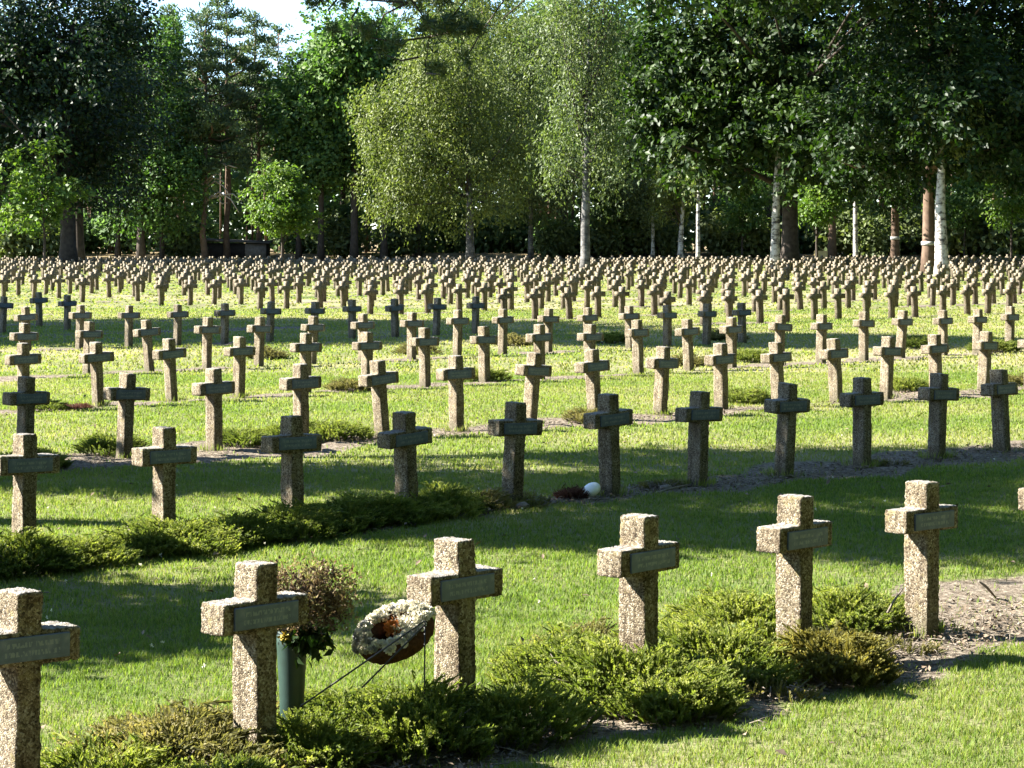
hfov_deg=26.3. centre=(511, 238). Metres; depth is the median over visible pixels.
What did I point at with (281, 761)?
heather clump
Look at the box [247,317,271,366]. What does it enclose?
grave cross
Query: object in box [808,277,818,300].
grave cross
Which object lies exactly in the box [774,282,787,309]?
grave cross
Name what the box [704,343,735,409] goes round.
grave cross
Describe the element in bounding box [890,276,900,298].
grave cross
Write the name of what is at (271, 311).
grave cross
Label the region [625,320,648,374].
grave cross
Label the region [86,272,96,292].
grave cross
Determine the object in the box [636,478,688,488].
heather clump
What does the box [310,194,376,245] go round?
undergrowth shrub
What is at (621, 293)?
grave cross
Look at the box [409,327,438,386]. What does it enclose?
grave cross
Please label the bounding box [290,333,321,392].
grave cross
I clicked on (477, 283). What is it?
grave cross
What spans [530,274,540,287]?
grave cross
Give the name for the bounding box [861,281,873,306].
grave cross
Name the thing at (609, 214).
young maple tree
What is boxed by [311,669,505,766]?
heather clump
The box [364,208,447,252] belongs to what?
undergrowth shrub
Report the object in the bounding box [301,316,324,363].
grave cross
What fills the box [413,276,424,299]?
grave cross
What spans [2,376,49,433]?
grave cross
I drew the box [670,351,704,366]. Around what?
heather clump
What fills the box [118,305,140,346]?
grave cross
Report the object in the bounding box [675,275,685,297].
grave cross
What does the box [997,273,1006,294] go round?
grave cross
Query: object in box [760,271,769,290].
grave cross
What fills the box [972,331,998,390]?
grave cross
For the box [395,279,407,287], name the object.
grave cross
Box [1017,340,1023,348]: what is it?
grave cross
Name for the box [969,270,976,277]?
grave cross
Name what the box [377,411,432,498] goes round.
grave cross
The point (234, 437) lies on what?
heather clump
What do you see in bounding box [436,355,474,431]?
grave cross
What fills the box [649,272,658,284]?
grave cross
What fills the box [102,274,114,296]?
grave cross
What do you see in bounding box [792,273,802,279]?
grave cross
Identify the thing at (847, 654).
heather clump
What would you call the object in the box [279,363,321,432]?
grave cross
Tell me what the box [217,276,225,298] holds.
grave cross
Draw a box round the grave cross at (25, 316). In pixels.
[13,307,37,351]
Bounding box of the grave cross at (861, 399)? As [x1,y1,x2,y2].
[839,377,883,468]
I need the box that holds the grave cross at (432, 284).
[425,279,437,303]
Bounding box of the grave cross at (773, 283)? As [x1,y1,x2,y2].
[768,277,779,302]
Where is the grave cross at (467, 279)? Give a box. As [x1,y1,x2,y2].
[461,274,472,297]
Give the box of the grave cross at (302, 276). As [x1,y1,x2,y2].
[296,272,306,292]
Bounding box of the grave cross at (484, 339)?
[470,326,497,381]
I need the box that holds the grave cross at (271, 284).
[265,278,277,301]
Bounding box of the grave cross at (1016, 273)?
[1014,270,1020,288]
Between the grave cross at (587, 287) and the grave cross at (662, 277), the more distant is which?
the grave cross at (662, 277)
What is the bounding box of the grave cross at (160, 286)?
[154,280,167,305]
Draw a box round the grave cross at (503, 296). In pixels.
[496,288,511,308]
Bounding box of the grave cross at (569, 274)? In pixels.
[565,271,573,285]
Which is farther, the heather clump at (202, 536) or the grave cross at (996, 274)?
the grave cross at (996, 274)
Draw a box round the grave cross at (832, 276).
[829,272,838,293]
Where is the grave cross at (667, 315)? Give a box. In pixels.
[657,305,676,346]
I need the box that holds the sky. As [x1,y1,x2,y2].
[0,0,1022,239]
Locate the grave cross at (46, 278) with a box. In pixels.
[40,274,51,294]
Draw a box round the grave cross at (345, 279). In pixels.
[339,277,351,300]
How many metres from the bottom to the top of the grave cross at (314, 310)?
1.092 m
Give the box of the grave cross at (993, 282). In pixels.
[987,278,998,303]
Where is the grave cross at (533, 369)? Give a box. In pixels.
[515,352,551,418]
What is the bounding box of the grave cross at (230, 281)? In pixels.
[225,270,232,290]
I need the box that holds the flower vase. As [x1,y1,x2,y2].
[276,627,305,740]
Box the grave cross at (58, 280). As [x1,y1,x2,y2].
[53,275,65,297]
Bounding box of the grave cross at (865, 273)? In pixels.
[861,269,869,284]
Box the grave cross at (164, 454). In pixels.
[131,426,196,523]
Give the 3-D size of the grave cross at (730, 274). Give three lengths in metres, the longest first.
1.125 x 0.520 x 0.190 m
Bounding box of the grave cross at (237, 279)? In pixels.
[233,275,245,297]
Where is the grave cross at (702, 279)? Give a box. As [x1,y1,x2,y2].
[697,275,706,284]
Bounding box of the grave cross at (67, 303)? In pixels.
[58,295,76,329]
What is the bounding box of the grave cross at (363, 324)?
[351,313,374,360]
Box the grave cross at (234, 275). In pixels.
[229,273,236,294]
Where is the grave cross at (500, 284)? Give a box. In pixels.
[494,278,506,302]
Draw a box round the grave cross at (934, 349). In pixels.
[921,334,948,385]
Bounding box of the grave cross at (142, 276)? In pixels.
[137,271,147,291]
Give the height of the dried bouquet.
0.603 m
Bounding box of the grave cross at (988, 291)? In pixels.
[981,284,995,313]
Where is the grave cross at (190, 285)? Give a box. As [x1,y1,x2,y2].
[184,280,197,304]
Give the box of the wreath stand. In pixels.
[300,621,425,723]
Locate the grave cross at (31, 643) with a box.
[0,587,79,767]
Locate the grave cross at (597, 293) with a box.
[590,286,605,316]
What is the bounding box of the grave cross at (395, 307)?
[385,298,403,337]
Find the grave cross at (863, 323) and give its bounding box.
[853,312,874,360]
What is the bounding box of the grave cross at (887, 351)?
[873,336,902,399]
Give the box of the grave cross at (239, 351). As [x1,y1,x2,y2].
[224,336,255,397]
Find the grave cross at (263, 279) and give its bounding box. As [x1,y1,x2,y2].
[257,275,268,297]
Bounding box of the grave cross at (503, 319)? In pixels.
[492,309,513,353]
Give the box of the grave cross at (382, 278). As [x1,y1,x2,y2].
[377,273,388,294]
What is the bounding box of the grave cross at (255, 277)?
[251,273,260,293]
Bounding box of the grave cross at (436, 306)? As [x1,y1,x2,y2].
[427,298,446,335]
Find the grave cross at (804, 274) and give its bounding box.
[800,270,808,285]
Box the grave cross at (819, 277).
[815,273,824,293]
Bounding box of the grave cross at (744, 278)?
[739,273,749,296]
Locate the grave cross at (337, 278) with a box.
[332,274,342,295]
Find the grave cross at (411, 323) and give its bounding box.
[400,312,423,359]
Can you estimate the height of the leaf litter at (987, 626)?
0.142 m
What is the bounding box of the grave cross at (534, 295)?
[527,288,542,318]
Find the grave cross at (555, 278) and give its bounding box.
[551,273,560,295]
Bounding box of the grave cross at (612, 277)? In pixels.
[608,273,615,284]
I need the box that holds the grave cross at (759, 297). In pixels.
[751,290,767,322]
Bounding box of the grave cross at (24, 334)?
[9,323,38,342]
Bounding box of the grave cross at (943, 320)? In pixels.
[932,310,952,355]
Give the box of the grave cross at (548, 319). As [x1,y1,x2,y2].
[537,308,559,352]
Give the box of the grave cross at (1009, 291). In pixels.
[1003,284,1015,305]
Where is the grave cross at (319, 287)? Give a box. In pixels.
[312,281,326,307]
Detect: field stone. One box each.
[516,502,529,509]
[660,485,671,489]
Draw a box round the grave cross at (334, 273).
[330,270,340,288]
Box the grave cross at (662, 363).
[645,346,678,413]
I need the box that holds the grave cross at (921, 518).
[885,480,957,640]
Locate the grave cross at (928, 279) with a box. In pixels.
[924,275,931,297]
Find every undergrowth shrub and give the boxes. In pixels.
[4,198,59,253]
[47,202,107,253]
[86,197,158,253]
[149,205,232,252]
[267,203,317,253]
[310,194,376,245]
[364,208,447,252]
[413,194,474,252]
[438,200,522,252]
[498,203,558,252]
[520,213,580,254]
[572,198,620,253]
[651,185,705,252]
[692,191,757,252]
[771,206,824,253]
[840,200,890,253]
[922,184,991,219]
[962,196,1011,252]
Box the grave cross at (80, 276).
[75,275,87,297]
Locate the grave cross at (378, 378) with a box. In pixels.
[358,360,398,437]
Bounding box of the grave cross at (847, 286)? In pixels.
[841,280,853,307]
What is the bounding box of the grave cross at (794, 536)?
[756,494,831,637]
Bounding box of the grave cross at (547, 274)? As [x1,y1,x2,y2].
[543,270,552,276]
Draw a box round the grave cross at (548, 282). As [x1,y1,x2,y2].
[542,277,553,301]
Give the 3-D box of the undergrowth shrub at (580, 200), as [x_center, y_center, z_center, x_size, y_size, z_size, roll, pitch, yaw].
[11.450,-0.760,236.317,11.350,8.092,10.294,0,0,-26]
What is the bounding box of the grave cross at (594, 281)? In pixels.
[588,276,599,299]
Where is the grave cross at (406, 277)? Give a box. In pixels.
[401,273,411,294]
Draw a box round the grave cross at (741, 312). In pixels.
[732,303,750,342]
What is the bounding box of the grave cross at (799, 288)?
[792,282,805,309]
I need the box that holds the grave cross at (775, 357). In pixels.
[760,342,791,398]
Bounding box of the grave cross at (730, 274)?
[727,271,735,282]
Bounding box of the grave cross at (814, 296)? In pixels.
[806,288,821,320]
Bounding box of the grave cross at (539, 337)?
[526,324,552,378]
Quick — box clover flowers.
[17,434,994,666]
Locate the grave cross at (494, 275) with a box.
[491,272,498,292]
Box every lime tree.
[0,0,197,269]
[44,5,175,268]
[96,5,220,261]
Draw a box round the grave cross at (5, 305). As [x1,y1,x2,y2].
[0,296,13,332]
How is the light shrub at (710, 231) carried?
on the ground at (1012, 587)
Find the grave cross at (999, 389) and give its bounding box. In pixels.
[980,369,1017,451]
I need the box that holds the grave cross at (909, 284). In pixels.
[904,280,915,306]
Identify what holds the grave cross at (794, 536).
on the ground at (1012, 587)
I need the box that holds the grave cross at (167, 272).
[165,269,171,288]
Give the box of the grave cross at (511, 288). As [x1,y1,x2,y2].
[504,282,517,309]
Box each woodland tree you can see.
[0,15,46,258]
[99,27,155,257]
[147,53,216,258]
[247,43,348,258]
[268,31,357,260]
[294,0,414,259]
[294,2,366,204]
[324,9,430,260]
[400,0,504,185]
[400,19,479,256]
[474,0,547,177]
[506,0,618,222]
[570,0,640,205]
[608,0,672,181]
[623,13,711,228]
[726,14,809,230]
[885,0,946,213]
[939,2,1015,252]
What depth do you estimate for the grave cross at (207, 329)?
43.31 m
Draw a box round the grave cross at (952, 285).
[947,279,958,304]
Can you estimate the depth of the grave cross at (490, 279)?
95.26 m
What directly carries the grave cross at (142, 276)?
on the ground at (1012, 587)
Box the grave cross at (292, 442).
[261,415,321,507]
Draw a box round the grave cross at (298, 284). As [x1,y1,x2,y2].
[292,278,304,302]
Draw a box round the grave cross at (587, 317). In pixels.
[577,308,598,348]
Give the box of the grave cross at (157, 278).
[154,273,165,294]
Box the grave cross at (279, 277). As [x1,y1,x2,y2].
[274,273,285,293]
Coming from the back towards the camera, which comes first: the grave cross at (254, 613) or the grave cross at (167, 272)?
the grave cross at (167, 272)
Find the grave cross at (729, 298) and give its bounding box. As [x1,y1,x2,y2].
[721,290,737,316]
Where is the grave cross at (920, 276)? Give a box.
[916,271,925,291]
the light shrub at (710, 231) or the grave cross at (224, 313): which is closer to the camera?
the grave cross at (224, 313)
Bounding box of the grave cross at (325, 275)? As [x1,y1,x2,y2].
[320,272,329,281]
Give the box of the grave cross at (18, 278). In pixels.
[12,273,23,294]
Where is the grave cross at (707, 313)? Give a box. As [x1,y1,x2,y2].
[698,304,716,344]
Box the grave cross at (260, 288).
[253,282,267,308]
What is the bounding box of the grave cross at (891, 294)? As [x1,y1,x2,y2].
[884,287,898,317]
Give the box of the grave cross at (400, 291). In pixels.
[393,285,408,313]
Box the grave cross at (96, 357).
[78,342,113,406]
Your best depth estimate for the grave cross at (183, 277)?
98.92 m
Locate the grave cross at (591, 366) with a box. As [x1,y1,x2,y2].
[574,349,609,410]
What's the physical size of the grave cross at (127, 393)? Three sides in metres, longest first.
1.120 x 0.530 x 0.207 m
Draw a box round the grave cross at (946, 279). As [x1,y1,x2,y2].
[942,274,952,296]
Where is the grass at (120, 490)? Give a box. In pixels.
[0,264,1023,767]
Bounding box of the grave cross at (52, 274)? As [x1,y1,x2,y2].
[49,271,57,290]
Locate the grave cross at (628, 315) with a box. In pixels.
[618,306,639,348]
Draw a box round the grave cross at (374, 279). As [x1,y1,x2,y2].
[371,277,379,299]
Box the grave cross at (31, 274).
[27,271,37,290]
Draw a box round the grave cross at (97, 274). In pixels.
[94,270,101,289]
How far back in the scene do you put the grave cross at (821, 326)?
45.44 m
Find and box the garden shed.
[206,238,272,257]
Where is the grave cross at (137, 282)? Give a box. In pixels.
[130,277,143,300]
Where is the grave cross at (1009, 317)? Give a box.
[1000,306,1019,350]
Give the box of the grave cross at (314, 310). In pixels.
[305,302,324,323]
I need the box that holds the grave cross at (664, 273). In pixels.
[659,270,668,288]
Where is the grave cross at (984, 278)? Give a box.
[980,273,989,295]
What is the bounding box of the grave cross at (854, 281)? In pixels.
[850,276,858,299]
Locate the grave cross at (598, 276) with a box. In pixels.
[595,273,602,285]
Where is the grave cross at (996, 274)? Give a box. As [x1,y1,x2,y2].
[994,270,1000,289]
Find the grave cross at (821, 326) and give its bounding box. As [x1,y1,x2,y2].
[811,314,832,363]
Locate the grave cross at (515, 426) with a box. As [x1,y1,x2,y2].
[487,401,542,507]
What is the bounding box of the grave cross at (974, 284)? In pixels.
[969,278,980,303]
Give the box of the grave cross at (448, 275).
[445,272,452,293]
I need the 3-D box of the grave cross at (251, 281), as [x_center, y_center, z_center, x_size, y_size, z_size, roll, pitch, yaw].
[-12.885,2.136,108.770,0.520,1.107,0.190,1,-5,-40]
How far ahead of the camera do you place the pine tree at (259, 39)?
232.20 m
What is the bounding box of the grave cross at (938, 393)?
[917,373,958,459]
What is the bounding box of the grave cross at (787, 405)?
[764,382,809,478]
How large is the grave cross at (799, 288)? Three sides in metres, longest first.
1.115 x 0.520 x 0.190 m
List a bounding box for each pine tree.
[1,0,57,202]
[108,1,137,253]
[148,1,199,219]
[170,2,262,260]
[188,0,274,258]
[221,6,289,240]
[243,22,302,252]
[303,0,524,79]
[368,0,425,226]
[446,0,520,252]
[1005,4,1023,69]
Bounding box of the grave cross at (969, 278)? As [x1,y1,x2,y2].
[964,274,973,295]
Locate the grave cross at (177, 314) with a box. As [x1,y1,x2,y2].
[167,304,188,345]
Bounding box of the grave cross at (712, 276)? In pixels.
[707,272,716,292]
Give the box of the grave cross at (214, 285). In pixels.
[208,279,221,304]
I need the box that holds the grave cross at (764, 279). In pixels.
[759,274,769,294]
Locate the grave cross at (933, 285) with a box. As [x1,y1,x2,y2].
[927,279,939,305]
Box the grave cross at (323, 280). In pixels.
[321,278,329,301]
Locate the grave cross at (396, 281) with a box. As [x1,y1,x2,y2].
[392,276,404,298]
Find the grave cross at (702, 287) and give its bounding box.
[696,285,709,310]
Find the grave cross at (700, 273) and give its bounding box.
[697,270,704,288]
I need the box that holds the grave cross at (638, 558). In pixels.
[597,513,679,659]
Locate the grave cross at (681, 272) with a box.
[677,269,686,283]
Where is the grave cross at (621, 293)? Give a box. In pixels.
[614,287,629,312]
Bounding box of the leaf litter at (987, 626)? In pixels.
[67,386,1023,767]
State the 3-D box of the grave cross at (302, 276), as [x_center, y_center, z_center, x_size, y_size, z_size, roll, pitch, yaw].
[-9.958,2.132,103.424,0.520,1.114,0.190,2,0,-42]
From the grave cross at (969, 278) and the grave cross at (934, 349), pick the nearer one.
the grave cross at (934, 349)
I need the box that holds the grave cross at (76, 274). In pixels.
[73,270,82,289]
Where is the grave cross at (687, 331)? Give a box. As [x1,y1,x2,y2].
[675,319,699,370]
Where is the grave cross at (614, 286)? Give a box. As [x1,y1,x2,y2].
[609,280,621,306]
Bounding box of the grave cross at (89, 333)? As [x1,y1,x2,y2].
[75,321,102,374]
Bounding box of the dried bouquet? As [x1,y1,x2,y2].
[263,550,365,670]
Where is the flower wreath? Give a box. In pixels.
[351,599,436,664]
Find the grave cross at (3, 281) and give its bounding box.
[0,276,9,295]
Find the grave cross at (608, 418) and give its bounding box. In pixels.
[583,393,632,496]
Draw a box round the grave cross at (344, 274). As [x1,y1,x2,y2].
[340,271,349,277]
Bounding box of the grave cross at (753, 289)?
[748,284,761,311]
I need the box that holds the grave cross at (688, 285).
[683,279,694,304]
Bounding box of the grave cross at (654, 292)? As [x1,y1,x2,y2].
[647,285,660,314]
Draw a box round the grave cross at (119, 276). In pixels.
[114,272,124,292]
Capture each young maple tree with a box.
[0,132,96,259]
[237,159,329,265]
[590,176,649,256]
[707,165,773,256]
[797,175,850,265]
[934,173,998,257]
[979,173,1023,258]
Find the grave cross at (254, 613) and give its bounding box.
[201,560,307,751]
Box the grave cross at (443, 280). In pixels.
[438,275,447,298]
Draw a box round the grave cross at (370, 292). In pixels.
[363,285,377,314]
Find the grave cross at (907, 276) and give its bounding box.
[903,272,911,291]
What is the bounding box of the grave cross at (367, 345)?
[352,332,381,389]
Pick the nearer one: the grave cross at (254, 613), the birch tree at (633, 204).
the grave cross at (254, 613)
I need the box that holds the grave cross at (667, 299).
[660,291,675,304]
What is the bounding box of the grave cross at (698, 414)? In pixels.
[675,391,722,487]
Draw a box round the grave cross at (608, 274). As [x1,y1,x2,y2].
[605,270,611,290]
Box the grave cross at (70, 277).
[64,272,75,293]
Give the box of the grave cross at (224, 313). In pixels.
[214,303,235,343]
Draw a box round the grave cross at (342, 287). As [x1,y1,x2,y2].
[336,281,349,306]
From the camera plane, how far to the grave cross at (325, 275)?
104.17 m
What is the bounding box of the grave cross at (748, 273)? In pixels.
[746,271,752,291]
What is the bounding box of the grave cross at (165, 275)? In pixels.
[162,272,169,291]
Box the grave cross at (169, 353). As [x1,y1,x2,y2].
[152,338,186,401]
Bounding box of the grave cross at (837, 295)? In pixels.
[830,288,844,319]
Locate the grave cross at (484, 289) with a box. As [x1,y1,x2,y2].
[477,282,491,310]
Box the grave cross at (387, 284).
[384,271,391,290]
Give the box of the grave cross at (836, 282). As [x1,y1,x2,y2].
[831,277,841,287]
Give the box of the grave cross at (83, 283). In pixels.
[76,277,89,301]
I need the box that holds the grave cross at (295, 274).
[290,270,298,289]
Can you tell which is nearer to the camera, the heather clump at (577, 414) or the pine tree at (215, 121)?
the heather clump at (577, 414)
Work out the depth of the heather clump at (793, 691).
12.18 m
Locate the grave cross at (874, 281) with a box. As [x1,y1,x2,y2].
[869,276,879,299]
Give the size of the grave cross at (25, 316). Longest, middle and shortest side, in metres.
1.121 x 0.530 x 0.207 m
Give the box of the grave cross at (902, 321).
[892,310,912,357]
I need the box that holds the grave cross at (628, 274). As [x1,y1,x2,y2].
[624,270,632,289]
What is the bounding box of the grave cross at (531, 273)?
[526,271,533,291]
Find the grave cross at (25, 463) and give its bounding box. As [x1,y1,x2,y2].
[0,433,59,534]
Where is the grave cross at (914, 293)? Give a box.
[907,286,920,316]
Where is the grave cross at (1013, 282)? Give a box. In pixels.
[1007,278,1018,302]
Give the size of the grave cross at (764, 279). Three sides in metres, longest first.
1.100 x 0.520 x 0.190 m
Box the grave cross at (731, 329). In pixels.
[719,317,742,367]
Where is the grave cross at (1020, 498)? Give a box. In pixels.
[1018,487,1023,510]
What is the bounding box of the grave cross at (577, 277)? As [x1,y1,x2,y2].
[574,274,581,295]
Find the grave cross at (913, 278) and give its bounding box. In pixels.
[908,276,918,283]
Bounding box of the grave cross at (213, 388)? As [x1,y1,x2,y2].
[192,368,234,450]
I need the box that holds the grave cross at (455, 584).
[406,537,502,696]
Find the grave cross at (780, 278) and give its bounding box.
[777,274,785,281]
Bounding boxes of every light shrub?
[0,204,59,262]
[2,212,59,259]
[146,217,208,257]
[304,210,378,257]
[365,214,432,257]
[521,214,580,258]
[569,214,631,256]
[591,204,663,255]
[630,216,690,256]
[685,204,754,257]
[717,214,781,257]
[803,200,878,256]
[840,210,916,257]
[880,205,934,253]
[910,203,993,257]
[962,198,1023,259]
[968,209,999,255]
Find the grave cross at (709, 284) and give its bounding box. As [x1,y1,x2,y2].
[703,279,714,303]
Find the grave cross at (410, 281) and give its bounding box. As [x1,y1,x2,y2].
[408,271,414,290]
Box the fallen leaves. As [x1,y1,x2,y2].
[3,391,1023,760]
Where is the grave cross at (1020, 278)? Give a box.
[1016,273,1023,294]
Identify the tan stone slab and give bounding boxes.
[814,251,827,259]
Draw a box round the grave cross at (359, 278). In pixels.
[354,273,365,295]
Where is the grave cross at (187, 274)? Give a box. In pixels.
[180,271,190,291]
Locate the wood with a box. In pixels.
[4,48,1002,252]
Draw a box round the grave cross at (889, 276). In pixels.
[885,272,894,291]
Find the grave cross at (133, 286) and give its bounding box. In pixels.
[128,274,135,295]
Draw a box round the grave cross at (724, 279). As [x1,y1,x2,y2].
[719,274,729,295]
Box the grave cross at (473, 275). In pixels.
[470,272,478,293]
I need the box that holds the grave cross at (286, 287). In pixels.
[279,281,293,308]
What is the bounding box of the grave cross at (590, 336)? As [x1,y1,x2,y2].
[577,324,603,375]
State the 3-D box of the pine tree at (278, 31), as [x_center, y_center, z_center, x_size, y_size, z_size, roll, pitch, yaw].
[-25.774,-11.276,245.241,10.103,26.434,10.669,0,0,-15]
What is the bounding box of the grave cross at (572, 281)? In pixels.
[567,276,578,300]
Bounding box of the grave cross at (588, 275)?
[584,271,593,290]
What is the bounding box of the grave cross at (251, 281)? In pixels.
[247,271,254,290]
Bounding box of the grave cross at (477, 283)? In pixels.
[471,278,480,296]
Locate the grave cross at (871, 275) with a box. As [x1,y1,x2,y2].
[867,272,874,292]
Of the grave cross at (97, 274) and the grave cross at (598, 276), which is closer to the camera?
the grave cross at (598, 276)
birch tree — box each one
[342,0,567,262]
[451,0,610,261]
[505,0,648,279]
[582,112,675,257]
[590,186,650,254]
[640,148,710,259]
[667,77,721,264]
[728,0,819,265]
[788,0,1023,273]
[837,75,873,256]
[901,46,1000,275]
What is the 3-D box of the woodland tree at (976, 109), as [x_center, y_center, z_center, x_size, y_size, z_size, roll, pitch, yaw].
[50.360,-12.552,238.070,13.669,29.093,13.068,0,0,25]
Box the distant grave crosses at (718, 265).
[0,254,1023,287]
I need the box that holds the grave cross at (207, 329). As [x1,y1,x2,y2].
[194,317,220,368]
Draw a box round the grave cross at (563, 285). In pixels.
[557,281,569,308]
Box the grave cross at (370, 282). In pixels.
[364,280,377,287]
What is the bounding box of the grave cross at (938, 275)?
[934,271,942,289]
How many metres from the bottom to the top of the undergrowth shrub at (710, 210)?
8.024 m
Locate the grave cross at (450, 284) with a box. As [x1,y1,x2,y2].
[444,278,457,303]
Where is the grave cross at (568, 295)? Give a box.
[560,287,575,318]
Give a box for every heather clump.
[0,447,75,467]
[0,524,101,580]
[8,532,143,570]
[35,398,69,411]
[40,729,187,767]
[52,696,291,767]
[66,402,93,409]
[69,431,151,455]
[92,527,195,558]
[95,512,247,558]
[149,749,327,767]
[156,701,307,753]
[181,506,296,550]
[181,753,284,767]
[222,426,271,447]
[234,698,411,767]
[242,497,359,545]
[246,345,291,359]
[259,420,324,436]
[277,681,416,735]
[295,490,404,533]
[309,418,375,441]
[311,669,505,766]
[323,377,370,390]
[357,491,455,527]
[390,342,444,354]
[405,481,494,519]
[416,671,604,755]
[444,486,526,512]
[464,367,513,381]
[483,620,612,698]
[490,332,532,346]
[500,628,743,719]
[506,489,566,508]
[519,615,618,644]
[552,483,589,499]
[561,406,596,422]
[590,659,754,727]
[596,331,624,343]
[601,611,811,690]
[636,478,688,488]
[658,582,817,642]
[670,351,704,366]
[697,328,753,340]
[728,385,770,403]
[734,670,832,703]
[737,348,768,362]
[759,618,905,689]
[812,579,913,635]
[872,632,946,656]
[873,457,913,466]
[874,376,928,391]
[895,334,949,348]
[963,339,1021,351]
[1008,372,1023,385]
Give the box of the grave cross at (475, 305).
[466,296,484,333]
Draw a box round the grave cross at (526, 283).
[521,278,532,301]
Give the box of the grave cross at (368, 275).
[363,271,372,289]
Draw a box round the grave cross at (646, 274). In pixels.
[642,270,651,289]
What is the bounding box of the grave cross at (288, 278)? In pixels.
[282,275,293,296]
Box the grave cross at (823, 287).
[817,281,829,308]
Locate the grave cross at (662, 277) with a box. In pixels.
[656,275,666,296]
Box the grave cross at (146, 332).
[133,320,160,371]
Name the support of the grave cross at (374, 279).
on the ground at (1012, 587)
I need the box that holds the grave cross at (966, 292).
[960,285,972,314]
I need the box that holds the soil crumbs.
[75,387,1023,767]
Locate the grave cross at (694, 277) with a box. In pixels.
[689,272,699,292]
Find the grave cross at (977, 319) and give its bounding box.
[968,309,987,352]
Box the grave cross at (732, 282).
[726,278,737,303]
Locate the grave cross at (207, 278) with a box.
[202,273,213,294]
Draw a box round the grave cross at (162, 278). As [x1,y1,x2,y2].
[155,277,167,300]
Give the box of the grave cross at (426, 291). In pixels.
[419,284,433,312]
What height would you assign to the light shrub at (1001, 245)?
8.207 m
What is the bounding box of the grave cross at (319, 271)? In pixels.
[314,269,321,275]
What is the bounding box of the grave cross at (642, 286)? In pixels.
[635,280,647,306]
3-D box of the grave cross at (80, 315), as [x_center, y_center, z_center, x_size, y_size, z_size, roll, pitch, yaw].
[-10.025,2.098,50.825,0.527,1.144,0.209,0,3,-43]
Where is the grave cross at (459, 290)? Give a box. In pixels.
[452,284,466,309]
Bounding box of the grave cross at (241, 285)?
[234,279,247,303]
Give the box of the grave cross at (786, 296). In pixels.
[778,289,793,321]
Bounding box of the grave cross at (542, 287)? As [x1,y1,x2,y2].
[535,282,548,308]
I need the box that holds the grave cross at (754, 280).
[748,278,759,303]
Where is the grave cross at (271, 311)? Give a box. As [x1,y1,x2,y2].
[260,301,281,341]
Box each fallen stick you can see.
[656,484,687,492]
[886,588,902,612]
[978,580,995,597]
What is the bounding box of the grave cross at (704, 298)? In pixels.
[696,290,712,323]
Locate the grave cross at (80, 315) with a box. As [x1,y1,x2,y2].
[69,305,91,348]
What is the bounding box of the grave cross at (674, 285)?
[669,272,678,293]
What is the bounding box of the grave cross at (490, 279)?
[484,274,495,297]
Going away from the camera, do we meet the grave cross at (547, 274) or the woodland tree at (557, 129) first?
the grave cross at (547, 274)
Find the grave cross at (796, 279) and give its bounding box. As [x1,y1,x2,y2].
[791,277,802,301]
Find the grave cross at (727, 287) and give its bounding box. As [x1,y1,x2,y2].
[721,284,734,311]
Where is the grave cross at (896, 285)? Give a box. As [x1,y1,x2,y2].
[889,280,900,306]
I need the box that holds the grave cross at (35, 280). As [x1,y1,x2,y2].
[28,275,40,297]
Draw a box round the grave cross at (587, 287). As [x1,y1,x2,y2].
[581,281,593,307]
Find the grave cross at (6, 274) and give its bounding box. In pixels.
[0,271,11,291]
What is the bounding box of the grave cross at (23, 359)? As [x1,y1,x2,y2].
[5,342,41,390]
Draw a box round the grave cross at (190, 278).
[184,276,196,283]
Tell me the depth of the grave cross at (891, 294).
71.21 m
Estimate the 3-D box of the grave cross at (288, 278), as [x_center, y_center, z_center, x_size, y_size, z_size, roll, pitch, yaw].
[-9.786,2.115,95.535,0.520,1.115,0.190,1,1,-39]
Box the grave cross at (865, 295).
[859,288,873,318]
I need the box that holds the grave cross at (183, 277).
[178,273,187,294]
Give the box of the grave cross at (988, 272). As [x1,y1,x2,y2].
[985,270,991,282]
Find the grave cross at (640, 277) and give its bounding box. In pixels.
[635,275,645,298]
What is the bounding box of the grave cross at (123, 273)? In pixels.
[120,270,127,288]
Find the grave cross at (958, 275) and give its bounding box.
[953,271,962,290]
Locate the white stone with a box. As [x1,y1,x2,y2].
[582,482,600,496]
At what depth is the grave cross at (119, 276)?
103.54 m
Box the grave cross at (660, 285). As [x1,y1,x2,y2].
[654,279,666,305]
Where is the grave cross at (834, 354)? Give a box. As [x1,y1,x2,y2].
[819,338,848,402]
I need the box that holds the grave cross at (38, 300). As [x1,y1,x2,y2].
[29,292,47,326]
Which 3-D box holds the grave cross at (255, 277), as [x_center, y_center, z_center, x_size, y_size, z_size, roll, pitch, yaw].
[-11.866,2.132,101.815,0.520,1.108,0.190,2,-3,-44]
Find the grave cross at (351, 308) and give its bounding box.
[342,299,361,338]
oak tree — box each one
[598,0,948,270]
[772,10,874,258]
[825,27,947,261]
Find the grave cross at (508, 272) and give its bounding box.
[504,269,510,286]
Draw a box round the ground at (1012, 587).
[0,243,1023,767]
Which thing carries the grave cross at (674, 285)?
on the ground at (1012, 587)
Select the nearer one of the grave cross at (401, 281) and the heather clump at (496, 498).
the heather clump at (496, 498)
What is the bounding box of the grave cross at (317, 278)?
[311,274,320,296]
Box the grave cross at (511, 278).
[506,275,517,281]
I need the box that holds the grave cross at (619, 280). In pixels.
[616,276,624,299]
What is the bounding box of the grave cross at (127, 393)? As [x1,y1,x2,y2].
[103,373,150,458]
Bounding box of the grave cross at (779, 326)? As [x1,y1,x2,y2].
[768,315,792,365]
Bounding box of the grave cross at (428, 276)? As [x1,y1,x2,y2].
[423,272,433,282]
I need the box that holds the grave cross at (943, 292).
[936,285,949,309]
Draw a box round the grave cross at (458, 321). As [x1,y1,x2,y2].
[446,310,469,354]

